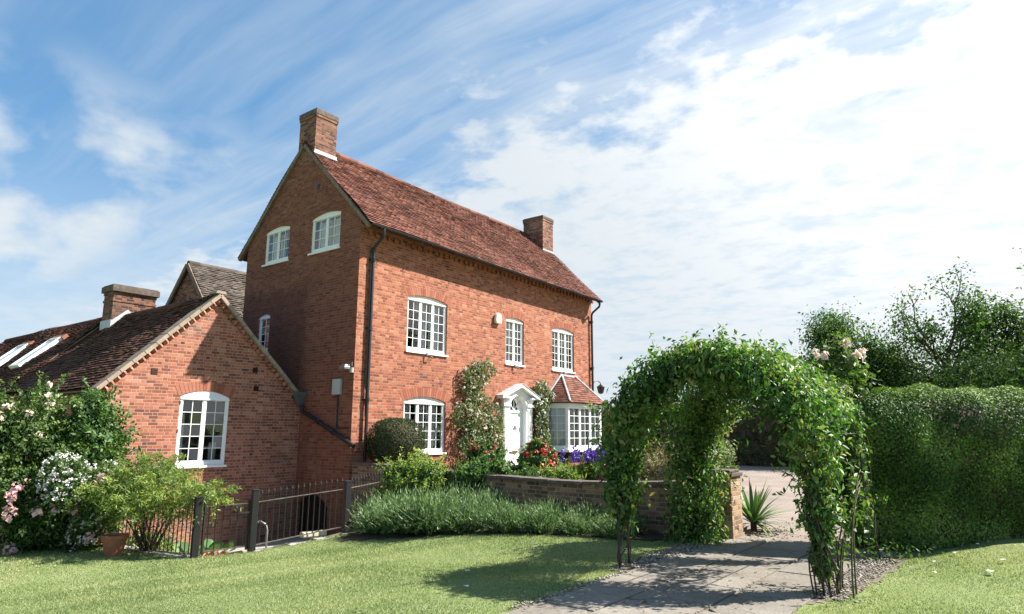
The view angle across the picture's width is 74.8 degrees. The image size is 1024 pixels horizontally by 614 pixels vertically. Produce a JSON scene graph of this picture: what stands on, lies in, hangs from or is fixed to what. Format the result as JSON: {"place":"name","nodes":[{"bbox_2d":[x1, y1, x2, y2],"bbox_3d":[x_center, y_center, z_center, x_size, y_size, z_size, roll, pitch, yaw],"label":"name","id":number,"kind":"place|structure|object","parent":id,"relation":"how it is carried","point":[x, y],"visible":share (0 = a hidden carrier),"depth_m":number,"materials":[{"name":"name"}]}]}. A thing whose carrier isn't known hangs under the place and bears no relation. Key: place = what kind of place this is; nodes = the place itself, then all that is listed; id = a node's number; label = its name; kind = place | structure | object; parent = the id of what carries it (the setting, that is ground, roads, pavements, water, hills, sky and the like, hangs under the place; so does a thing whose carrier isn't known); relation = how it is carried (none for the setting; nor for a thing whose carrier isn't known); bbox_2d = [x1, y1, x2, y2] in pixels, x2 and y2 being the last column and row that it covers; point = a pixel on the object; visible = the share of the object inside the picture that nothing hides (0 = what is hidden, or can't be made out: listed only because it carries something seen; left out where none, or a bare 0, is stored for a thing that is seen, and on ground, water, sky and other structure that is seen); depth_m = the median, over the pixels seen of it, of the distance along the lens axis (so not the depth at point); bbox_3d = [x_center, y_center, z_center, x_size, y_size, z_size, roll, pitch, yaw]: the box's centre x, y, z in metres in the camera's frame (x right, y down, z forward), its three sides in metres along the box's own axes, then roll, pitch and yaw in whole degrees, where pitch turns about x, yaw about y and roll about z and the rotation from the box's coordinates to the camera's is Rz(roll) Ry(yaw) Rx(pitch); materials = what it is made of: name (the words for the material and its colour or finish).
{"place":"outdoors","nodes":[
{"label":"outdoors","id":0,"kind":"place"},
{"bbox_2d":[98,530,351,557],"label":"courtyard","id":1,"kind":"structure","parent":0,"point":[279,543],"depth_m":14.63,"materials":[{"name":"grey stone"}]},
{"bbox_2d":[124,530,189,552],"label":"leafy plant","id":2,"kind":"object","parent":1,"relation":"on","point":[166,541],"visible":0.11,"depth_m":12.14,"materials":[{"name":"green plant"}]},
{"bbox_2d":[173,539,236,556],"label":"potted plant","id":3,"kind":"object","parent":1,"relation":"on","point":[210,543],"visible":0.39,"depth_m":11.06,"materials":[{"name":"green plant"}]},
{"bbox_2d":[257,520,267,547],"bbox_3d":[-4.316,4.036,11.389,0.293,0.795,0.035,2,-11,-9],"label":"handrail","id":4,"kind":"object","parent":1,"relation":"on","point":[266,532],"visible":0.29,"depth_m":11.43,"materials":[{"name":"metal"}]},
{"bbox_2d":[300,530,326,537],"bbox_3d":[-3.448,3.939,11.622,0.440,0.090,0.160,9,-14,-40],"label":"stone block","id":5,"kind":"object","parent":1,"relation":"on","point":[322,533],"depth_m":11.56,"materials":[{"name":"beige stone"}]},
{"bbox_2d":[0,527,1023,613],"bbox_3d":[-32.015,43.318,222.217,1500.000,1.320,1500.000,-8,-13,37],"label":"ground","id":6,"kind":"structure","parent":0,"point":[974,546],"depth_m":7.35,"materials":[{"name":"green plant"}]},
{"bbox_2d":[0,370,78,542],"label":"rose bush","id":7,"kind":"object","parent":6,"relation":"on","point":[14,448],"visible":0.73,"depth_m":11.49,"materials":[{"name":"green plant"}]},
{"bbox_2d":[0,451,86,554],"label":"rose bush","id":8,"kind":"object","parent":6,"relation":"on","point":[22,503],"visible":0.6,"depth_m":10.35,"materials":[{"name":"green plant"}]},
{"bbox_2d":[26,442,128,553],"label":"white flowering shrub","id":9,"kind":"object","parent":6,"relation":"on","point":[82,533],"visible":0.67,"depth_m":10.59,"materials":[{"name":"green plant"}]},
{"bbox_2d":[31,377,143,533],"bbox_3d":[-7.809,2.835,12.257,2.025,3.190,1.915,-8,-13,37],"label":"climbing shrub","id":10,"kind":"object","parent":6,"relation":"on","point":[97,431],"visible":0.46,"depth_m":12.06,"materials":[{"name":"green plant"}]},
{"bbox_2d":[0,317,185,410],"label":"tiled outbuilding","id":11,"kind":"structure","parent":6,"relation":"on","point":[22,356],"depth_m":19.18,"materials":[{"name":"brown tile"}]},
{"bbox_2d":[101,533,128,556],"bbox_3d":[-6.102,3.649,10.269,0.385,0.300,0.385,-8,-13,37],"label":"flower pot","id":12,"kind":"object","parent":6,"relation":"on","point":[114,543],"visible":0.98,"depth_m":10.15,"materials":[{"name":"ceramic"}]},
{"bbox_2d":[98,545,189,558],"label":"stone kerb","id":13,"kind":"structure","parent":6,"relation":"on","point":[164,553],"depth_m":10.34,"materials":[{"name":"stone"}]},
{"bbox_2d":[118,502,193,554],"bbox_3d":[-5.711,3.490,10.667,1.902,0.785,0.034,-5,-12,28],"label":"iron railing","id":14,"kind":"object","parent":13,"relation":"on","point":[179,552],"visible":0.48,"depth_m":10.42,"materials":[{"name":"black metal"}]},
{"bbox_2d":[56,449,241,557],"bbox_3d":[-5.898,3.146,10.721,2.999,1.711,1.851,-6,-12,29],"label":"lime green shrub","id":15,"kind":"object","parent":6,"relation":"on","point":[144,486],"visible":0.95,"depth_m":10.47,"materials":[{"name":"green plant"}]},
{"bbox_2d":[4,284,299,551],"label":"brick wing","id":16,"kind":"structure","parent":6,"relation":"on","point":[204,358],"depth_m":15.72,"materials":[{"name":"red brick"}]},
{"bbox_2d":[175,391,228,468],"bbox_3d":[-7.099,2.771,15.213,0.400,1.705,1.230,-8,-13,37],"label":"window","id":17,"kind":"structure","parent":16,"relation":"in","point":[204,396],"depth_m":15.14,"materials":[{"name":"white paint"}]},
{"bbox_2d":[189,496,203,558],"bbox_3d":[-4.808,3.387,10.196,0.112,0.970,0.112,9,-13,-38],"label":"fence post","id":18,"kind":"object","parent":6,"relation":"on","point":[196,528],"visible":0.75,"depth_m":10.16,"materials":[{"name":"black metal"}]},
{"bbox_2d":[165,261,245,404],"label":"range","id":19,"kind":"structure","parent":6,"relation":"on","point":[196,280],"depth_m":21.94,"materials":[{"name":"tile"}]},
{"bbox_2d":[247,489,259,551],"bbox_3d":[-4.133,3.448,10.698,0.112,1.040,0.112,9,-13,-38],"label":"fence post","id":20,"kind":"object","parent":6,"relation":"on","point":[253,519],"visible":0.82,"depth_m":10.67,"materials":[{"name":"black paint"}]},
{"bbox_2d":[200,500,250,553],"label":"iron gate","id":21,"kind":"structure","parent":20,"relation":"attached to","point":[239,512],"depth_m":10.44,"materials":[{"name":"black metal"}]},
{"bbox_2d":[256,477,343,544],"bbox_3d":[-3.527,3.406,11.285,1.542,0.997,0.034,10,-14,-42],"label":"iron railing","id":22,"kind":"object","parent":20,"relation":"attached to","point":[286,497],"visible":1,"depth_m":11.25,"materials":[{"name":"black metal"}]},
{"bbox_2d":[253,532,346,551],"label":"stone kerb","id":23,"kind":"structure","parent":6,"relation":"on","point":[295,543],"depth_m":11.19,"materials":[{"name":"stone"}]},
{"bbox_2d":[342,480,351,532],"bbox_3d":[-2.923,3.598,11.829,0.112,1.030,0.112,9,-13,-38],"label":"fence post","id":24,"kind":"object","parent":6,"relation":"on","point":[347,500],"visible":0.76,"depth_m":11.81,"materials":[{"name":"black paint"}]},
{"bbox_2d":[350,468,397,526],"bbox_3d":[-2.547,3.606,12.964,0.034,0.988,2.237,-3,-11,18],"label":"iron railing","id":25,"kind":"object","parent":24,"relation":"attached to","point":[371,483],"visible":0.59,"depth_m":12.42,"materials":[{"name":"black metal"}]},
{"bbox_2d":[366,417,425,463],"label":"clipped box bush","id":26,"kind":"object","parent":6,"relation":"on","point":[390,436],"visible":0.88,"depth_m":15.59,"materials":[{"name":"green plant"}]},
{"bbox_2d":[237,108,604,537],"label":"brick house","id":27,"kind":"structure","parent":6,"relation":"on","point":[372,295],"depth_m":18.65,"materials":[{"name":"brick"}]},
{"bbox_2d":[259,314,269,350],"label":"window","id":28,"kind":"structure","parent":27,"relation":"in","point":[266,317],"depth_m":18.91,"materials":[{"name":"white paint"}]},
{"bbox_2d":[261,226,289,266],"bbox_3d":[-6.610,-1.730,19.060,1.255,1.100,0.286,-8,-13,37],"label":"window","id":29,"kind":"structure","parent":27,"relation":"in","point":[279,243],"depth_m":19.14,"materials":[{"name":"white paint"}]},
{"bbox_2d":[298,494,326,536],"bbox_3d":[-4.818,5.153,16.374,1.205,1.120,0.060,-8,-13,37],"label":"cellar door","id":30,"kind":"structure","parent":27,"relation":"in","point":[311,500],"depth_m":16.42,"materials":[{"name":"brown paint"}]},
{"bbox_2d":[307,211,340,255],"bbox_3d":[-4.869,-1.965,17.753,1.315,1.100,0.286,-8,-13,37],"label":"window","id":31,"kind":"structure","parent":27,"relation":"in","point":[329,230],"depth_m":17.81,"materials":[{"name":"white paint"}]},
{"bbox_2d":[404,397,446,454],"bbox_3d":[-2.423,3.173,17.901,0.358,1.525,1.651,-8,-13,37],"label":"window","id":32,"kind":"structure","parent":27,"relation":"in","point":[431,404],"depth_m":18.14,"materials":[{"name":"white paint"}]},
{"bbox_2d":[405,296,447,356],"bbox_3d":[-2.410,0.524,18.395,0.357,1.596,1.618,-8,-13,37],"label":"window","id":33,"kind":"structure","parent":27,"relation":"in","point":[420,301],"depth_m":18.51,"materials":[{"name":"white paint"}]},
{"bbox_2d":[452,358,507,468],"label":"climbing rose","id":34,"kind":"object","parent":27,"relation":"attached to","point":[493,426],"visible":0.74,"depth_m":19.23,"materials":[{"name":"green plant"}]},
{"bbox_2d":[505,318,525,366],"bbox_3d":[-0.012,1.134,21.476,0.358,1.542,1.031,-8,-13,37],"label":"window","id":35,"kind":"structure","parent":27,"relation":"in","point":[512,354],"depth_m":21.55,"materials":[{"name":"white paint"}]},
{"bbox_2d":[510,410,522,465],"bbox_3d":[0.085,4.227,20.885,0.128,2.000,0.840,-8,-13,37],"label":"door","id":36,"kind":"structure","parent":27,"relation":"in","point":[516,445],"depth_m":20.98,"materials":[{"name":"white paint"}]},
{"bbox_2d":[533,380,555,453],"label":"climbing rose","id":37,"kind":"object","parent":27,"relation":"attached to","point":[543,409],"visible":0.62,"depth_m":21.73,"materials":[{"name":"green plant"}]},
{"bbox_2d":[552,328,575,373],"bbox_3d":[1.727,1.539,23.666,0.296,1.560,1.477,-8,-13,37],"label":"window","id":38,"kind":"structure","parent":27,"relation":"in","point":[560,342],"depth_m":23.74,"materials":[{"name":"white paint"}]},
{"bbox_2d":[546,374,603,465],"bbox_3d":[2.315,4.192,23.094,0.905,3.739,3.204,-8,-13,37],"label":"bay window","id":39,"kind":"structure","parent":27,"relation":"in","point":[568,417],"depth_m":22.63,"materials":[{"name":"white paint"}]},
{"bbox_2d":[338,526,672,540],"bbox_3d":[-0.383,3.895,11.137,6.300,0.744,3.150,-8,-13,37],"label":"flower bed","id":40,"kind":"object","parent":6,"relation":"on","point":[651,536],"visible":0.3,"depth_m":10.87,"materials":[{"name":"soil"}]},
{"bbox_2d":[345,496,401,534],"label":"lavender bush","id":41,"kind":"object","parent":40,"relation":"on","point":[365,526],"visible":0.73,"depth_m":11.34,"materials":[{"name":"green plant"}]},
{"bbox_2d":[351,482,405,520],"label":"lavender bush","id":42,"kind":"object","parent":40,"relation":"on","point":[379,500],"visible":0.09,"depth_m":12.13,"materials":[{"name":"green plant"}]},
{"bbox_2d":[354,480,403,516],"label":"lavender bush","id":43,"kind":"object","parent":40,"relation":"on","point":[373,497],"visible":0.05,"depth_m":12.73,"materials":[{"name":"green plant"}]},
{"bbox_2d":[381,487,424,513],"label":"lavender bush","id":44,"kind":"object","parent":40,"relation":"on","point":[402,500],"depth_m":12.05,"materials":[{"name":"green plant"}]},
{"bbox_2d":[370,485,440,533],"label":"lavender bush","id":45,"kind":"object","parent":40,"relation":"on","point":[393,511],"visible":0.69,"depth_m":11.09,"materials":[{"name":"green plant"}]},
{"bbox_2d":[370,446,451,499],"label":"shrub","id":46,"kind":"object","parent":40,"relation":"on","point":[412,472],"visible":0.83,"depth_m":13.05,"materials":[{"name":"green plant"}]},
{"bbox_2d":[402,476,442,500],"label":"lavender bush","id":47,"kind":"object","parent":40,"relation":"on","point":[422,492],"visible":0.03,"depth_m":12.78,"materials":[{"name":"green plant"}]},
{"bbox_2d":[390,480,471,536],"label":"lavender bush","id":48,"kind":"object","parent":40,"relation":"on","point":[440,508],"visible":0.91,"depth_m":10.91,"materials":[{"name":"green plant"}]},
{"bbox_2d":[404,483,479,515],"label":"lavender bush","id":49,"kind":"object","parent":40,"relation":"on","point":[455,495],"visible":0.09,"depth_m":11.94,"materials":[{"name":"green plant"}]},
{"bbox_2d":[429,475,484,503],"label":"lavender bush","id":50,"kind":"object","parent":40,"relation":"on","point":[457,490],"visible":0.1,"depth_m":12.53,"materials":[{"name":"green plant"}]},
{"bbox_2d":[437,489,495,533],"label":"lavender bush","id":51,"kind":"object","parent":40,"relation":"on","point":[463,523],"visible":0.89,"depth_m":10.87,"materials":[{"name":"green plant"}]},
{"bbox_2d":[445,480,509,516],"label":"lavender bush","id":52,"kind":"object","parent":40,"relation":"on","point":[486,500],"visible":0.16,"depth_m":11.63,"materials":[{"name":"green plant"}]},
{"bbox_2d":[475,481,517,505],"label":"lavender bush","id":53,"kind":"object","parent":40,"relation":"on","point":[502,495],"visible":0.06,"depth_m":12.15,"materials":[{"name":"green plant"}]},
{"bbox_2d":[467,490,535,532],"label":"lavender bush","id":54,"kind":"object","parent":40,"relation":"on","point":[501,520],"visible":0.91,"depth_m":10.66,"materials":[{"name":"green plant"}]},
{"bbox_2d":[496,498,531,514],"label":"lavender bush","id":55,"kind":"object","parent":40,"relation":"on","point":[517,506],"visible":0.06,"depth_m":11.39,"materials":[{"name":"green plant"}]},
{"bbox_2d":[508,494,569,534],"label":"lavender bush","id":56,"kind":"object","parent":40,"relation":"on","point":[544,520],"visible":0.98,"depth_m":10.42,"materials":[{"name":"green plant"}]},
{"bbox_2d":[529,489,574,524],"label":"lavender bush","id":57,"kind":"object","parent":40,"relation":"on","point":[558,509],"visible":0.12,"depth_m":11.02,"materials":[{"name":"green plant"}]},
{"bbox_2d":[555,505,599,535],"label":"lavender bush","id":58,"kind":"object","parent":40,"relation":"on","point":[572,527],"visible":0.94,"depth_m":10.21,"materials":[{"name":"green plant"}]},
{"bbox_2d":[554,494,611,530],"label":"lavender bush","id":59,"kind":"object","parent":40,"relation":"on","point":[588,509],"visible":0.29,"depth_m":10.67,"materials":[{"name":"green plant"}]},
{"bbox_2d":[578,510,644,539],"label":"lavender bush","id":60,"kind":"object","parent":40,"relation":"on","point":[606,528],"visible":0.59,"depth_m":9.95,"materials":[{"name":"green plant"}]},
{"bbox_2d":[597,508,658,535],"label":"lavender bush","id":61,"kind":"object","parent":40,"relation":"on","point":[639,524],"visible":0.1,"depth_m":10.29,"materials":[{"name":"green plant"}]},
{"bbox_2d":[350,462,704,535],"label":"garden wall","id":62,"kind":"structure","parent":6,"relation":"on","point":[532,488],"depth_m":11.49,"materials":[{"name":"brick"}]},
{"bbox_2d":[612,544,703,572],"bbox_3d":[2.045,3.229,8.846,0.420,0.001,3.420,-8,-13,37],"label":"gravel strip","id":63,"kind":"object","parent":6,"relation":"on","point":[625,567],"visible":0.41,"depth_m":8.34,"materials":[{"name":"grey gravel"}]},
{"bbox_2d":[484,539,856,613],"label":"grass","id":64,"kind":"structure","parent":6,"relation":"on","point":[683,544],"depth_m":6.21,"materials":[{"name":"green plant"}]},
{"bbox_2d":[649,439,720,480],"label":"shrub","id":65,"kind":"object","parent":6,"relation":"on","point":[662,471],"visible":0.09,"depth_m":11.45,"materials":[{"name":"green plant"}]},
{"bbox_2d":[510,522,914,608],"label":"gravel","id":66,"kind":"structure","parent":6,"relation":"on","point":[846,574],"depth_m":7.67,"materials":[{"name":"grey gravel"}]},
{"bbox_2d":[705,468,743,538],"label":"gate pier","id":67,"kind":"structure","parent":6,"relation":"on","point":[734,522],"depth_m":10.00,"materials":[{"name":"brick"}]},
{"bbox_2d":[616,358,874,595],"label":"garden arch","id":68,"kind":"structure","parent":6,"relation":"on","point":[821,558],"depth_m":7.86,"materials":[{"name":"black metal"}]},
{"bbox_2d":[582,329,745,565],"bbox_3d":[1.818,1.654,7.892,2.072,2.760,1.430,-8,-13,37],"label":"climbing vine","id":69,"kind":"object","parent":68,"relation":"attached to","point":[645,407],"visible":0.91,"depth_m":7.88,"materials":[{"name":"green plant"}]},
{"bbox_2d":[649,334,803,546],"bbox_3d":[3.038,2.056,9.590,2.349,3.369,1.715,-8,-13,37],"label":"climbing vine","id":70,"kind":"object","parent":68,"relation":"attached to","point":[685,507],"visible":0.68,"depth_m":9.61,"materials":[{"name":"green plant"}]},
{"bbox_2d":[630,329,861,427],"bbox_3d":[2.964,0.960,8.515,2.608,1.174,2.569,-8,-13,37],"label":"climbing vine","id":71,"kind":"object","parent":68,"relation":"attached to","point":[816,378],"visible":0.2,"depth_m":8.55,"materials":[{"name":"green plant"}]},
{"bbox_2d":[675,323,857,597],"bbox_3d":[2.721,1.618,7.222,1.854,2.946,1.442,-8,-13,37],"label":"climbing vine","id":72,"kind":"object","parent":68,"relation":"attached to","point":[781,410],"visible":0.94,"depth_m":6.81,"materials":[{"name":"green plant"}]},
{"bbox_2d":[745,342,887,558],"bbox_3d":[3.942,1.829,8.964,1.826,2.830,1.004,-8,-13,37],"label":"climbing vine","id":73,"kind":"object","parent":68,"relation":"attached to","point":[857,425],"visible":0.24,"depth_m":8.53,"materials":[{"name":"green plant"}]},
{"bbox_2d":[601,399,904,466],"bbox_3d":[13.638,5.925,31.855,24.367,3.634,3.209,-8,-13,37],"label":"hedge","id":74,"kind":"object","parent":6,"relation":"on","point":[760,450],"visible":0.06,"depth_m":32.04,"materials":[{"name":"green plant"}]},
{"bbox_2d":[645,463,883,547],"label":"gravel drive","id":75,"kind":"structure","parent":6,"relation":"on","point":[758,476],"depth_m":15.77,"materials":[{"name":"beige gravel"}]},
{"bbox_2d":[668,422,747,491],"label":"shrub","id":76,"kind":"object","parent":75,"relation":"on","point":[731,456],"visible":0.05,"depth_m":12.10,"materials":[{"name":"green plant"}]},
{"bbox_2d":[741,479,805,536],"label":"strappy plant","id":77,"kind":"object","parent":75,"relation":"on","point":[751,511],"visible":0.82,"depth_m":10.68,"materials":[{"name":"green plant"}]},
{"bbox_2d":[809,331,886,544],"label":"rose bush","id":78,"kind":"object","parent":75,"relation":"on","point":[840,362],"visible":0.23,"depth_m":9.74,"materials":[{"name":"green plant"}]},
{"bbox_2d":[785,296,916,393],"bbox_3d":[15.851,3.595,31.330,5.423,8.355,6.330,-8,-13,37],"label":"ash tree","id":79,"kind":"object","parent":6,"relation":"on","point":[831,324],"visible":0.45,"depth_m":31.34,"materials":[{"name":"green plant"}]},
{"bbox_2d":[806,551,913,603],"bbox_3d":[4.042,2.993,7.594,0.480,0.026,4.020,-8,-13,37],"label":"gravel strip","id":80,"kind":"object","parent":6,"relation":"on","point":[814,600],"visible":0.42,"depth_m":7.35,"materials":[{"name":"grey gravel"}]},
{"bbox_2d":[821,461,869,598],"bbox_3d":[3.442,2.268,6.970,0.620,1.288,1.049,-8,-13,37],"label":"rose cane","id":81,"kind":"object","parent":80,"relation":"on","point":[847,524],"visible":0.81,"depth_m":6.79,"materials":[{"name":"green plant"}]},
{"bbox_2d":[813,328,945,396],"bbox_3d":[18.215,4.700,32.385,8.203,7.413,8.656,-8,-13,37],"label":"ash tree","id":82,"kind":"object","parent":6,"relation":"on","point":[908,361],"visible":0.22,"depth_m":31.01,"materials":[{"name":"green plant"}]},
{"bbox_2d":[839,382,1023,552],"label":"hedge","id":83,"kind":"object","parent":6,"relation":"on","point":[944,468],"visible":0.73,"depth_m":9.00,"materials":[{"name":"green plant"}]},
{"bbox_2d":[849,533,1020,563],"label":"weed","id":84,"kind":"object","parent":6,"relation":"on","point":[933,542],"visible":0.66,"depth_m":8.40,"materials":[{"name":"green plant"}]},
{"bbox_2d":[872,256,1023,375],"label":"ash tree","id":85,"kind":"object","parent":6,"relation":"on","point":[981,327],"visible":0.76,"depth_m":29.25,"materials":[{"name":"green plant"}]},
{"bbox_2d":[876,331,1023,403],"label":"ash tree","id":86,"kind":"object","parent":6,"relation":"on","point":[943,377],"visible":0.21,"depth_m":25.68,"materials":[{"name":"green plant"}]},
{"bbox_2d":[942,322,1023,404],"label":"ash tree","id":87,"kind":"object","parent":6,"relation":"on","point":[1018,367],"visible":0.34,"depth_m":22.85,"materials":[{"name":"green plant"}]},
{"bbox_2d":[1004,247,1023,326],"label":"ash tree","id":88,"kind":"object","parent":6,"relation":"on","point":[1019,267],"visible":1,"depth_m":21.68,"materials":[{"name":"green plant"}]},
{"bbox_2d":[0,0,1023,407],"label":"sky","id":89,"kind":"structure","parent":0,"point":[743,165],"materials":[{"name":"blue"}]},
{"bbox_2d":[503,536,871,613],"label":"path","id":90,"kind":"structure","parent":0,"point":[772,593],"depth_m":6.81,"materials":[{"name":"grey stone"}]},
{"bbox_2d":[449,535,892,613],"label":"fallen leaves","id":91,"kind":"object","parent":90,"relation":"on","point":[692,577],"visible":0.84,"depth_m":6.68,"materials":[{"name":"brown plant"}]},
{"bbox_2d":[815,543,1023,613],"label":"grass","id":92,"kind":"structure","parent":0,"point":[954,557],"depth_m":6.99,"materials":[{"name":"green plant"}]},
{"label":"terrace bed","id":93,"kind":"structure","parent":0,"visible":0},
{"bbox_2d":[447,451,513,495],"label":"shrub","id":94,"kind":"object","parent":93,"relation":"on","point":[473,471],"visible":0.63,"depth_m":12.98,"materials":[{"name":"green plant"}]},
{"bbox_2d":[464,435,510,465],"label":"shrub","id":95,"kind":"object","parent":93,"relation":"on","point":[478,449],"visible":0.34,"depth_m":14.17,"materials":[{"name":"green plant"}]},
{"bbox_2d":[504,456,538,474],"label":"shrub","id":96,"kind":"object","parent":93,"relation":"on","point":[520,465],"visible":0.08,"depth_m":13.30,"materials":[{"name":"green plant"}]},
{"bbox_2d":[511,466,545,476],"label":"leafy plant","id":97,"kind":"object","parent":93,"relation":"on","point":[528,471],"visible":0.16,"depth_m":12.77,"materials":[{"name":"green plant"}]},
{"bbox_2d":[516,437,561,469],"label":"geranium","id":98,"kind":"object","parent":93,"relation":"on","point":[536,451],"visible":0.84,"depth_m":13.46,"materials":[{"name":"red plant"}]},
{"bbox_2d":[533,462,587,479],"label":"leafy plant","id":99,"kind":"object","parent":93,"relation":"on","point":[558,472],"visible":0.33,"depth_m":12.21,"materials":[{"name":"green plant"}]},
{"bbox_2d":[559,445,599,479],"bbox_3d":[1.330,3.248,12.766,0.956,1.211,0.800,-2,-11,12],"label":"salvia","id":100,"kind":"object","parent":93,"relation":"on","point":[583,468],"visible":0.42,"depth_m":12.73,"materials":[{"name":"purple plant"}]},
{"bbox_2d":[588,444,612,479],"bbox_3d":[1.845,3.203,12.564,1.095,1.236,0.957,-8,-13,37],"label":"salvia","id":101,"kind":"object","parent":93,"relation":"on","point":[594,465],"visible":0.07,"depth_m":12.51,"materials":[{"name":"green plant"}]},
{"bbox_2d":[592,459,640,480],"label":"bedding plant","id":102,"kind":"object","parent":93,"relation":"on","point":[597,475],"visible":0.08,"depth_m":12.09,"materials":[{"name":"green plant"}]},
{"bbox_2d":[620,439,673,480],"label":"shrub","id":103,"kind":"object","parent":93,"relation":"on","point":[654,471],"visible":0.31,"depth_m":11.88,"materials":[{"name":"green plant"}]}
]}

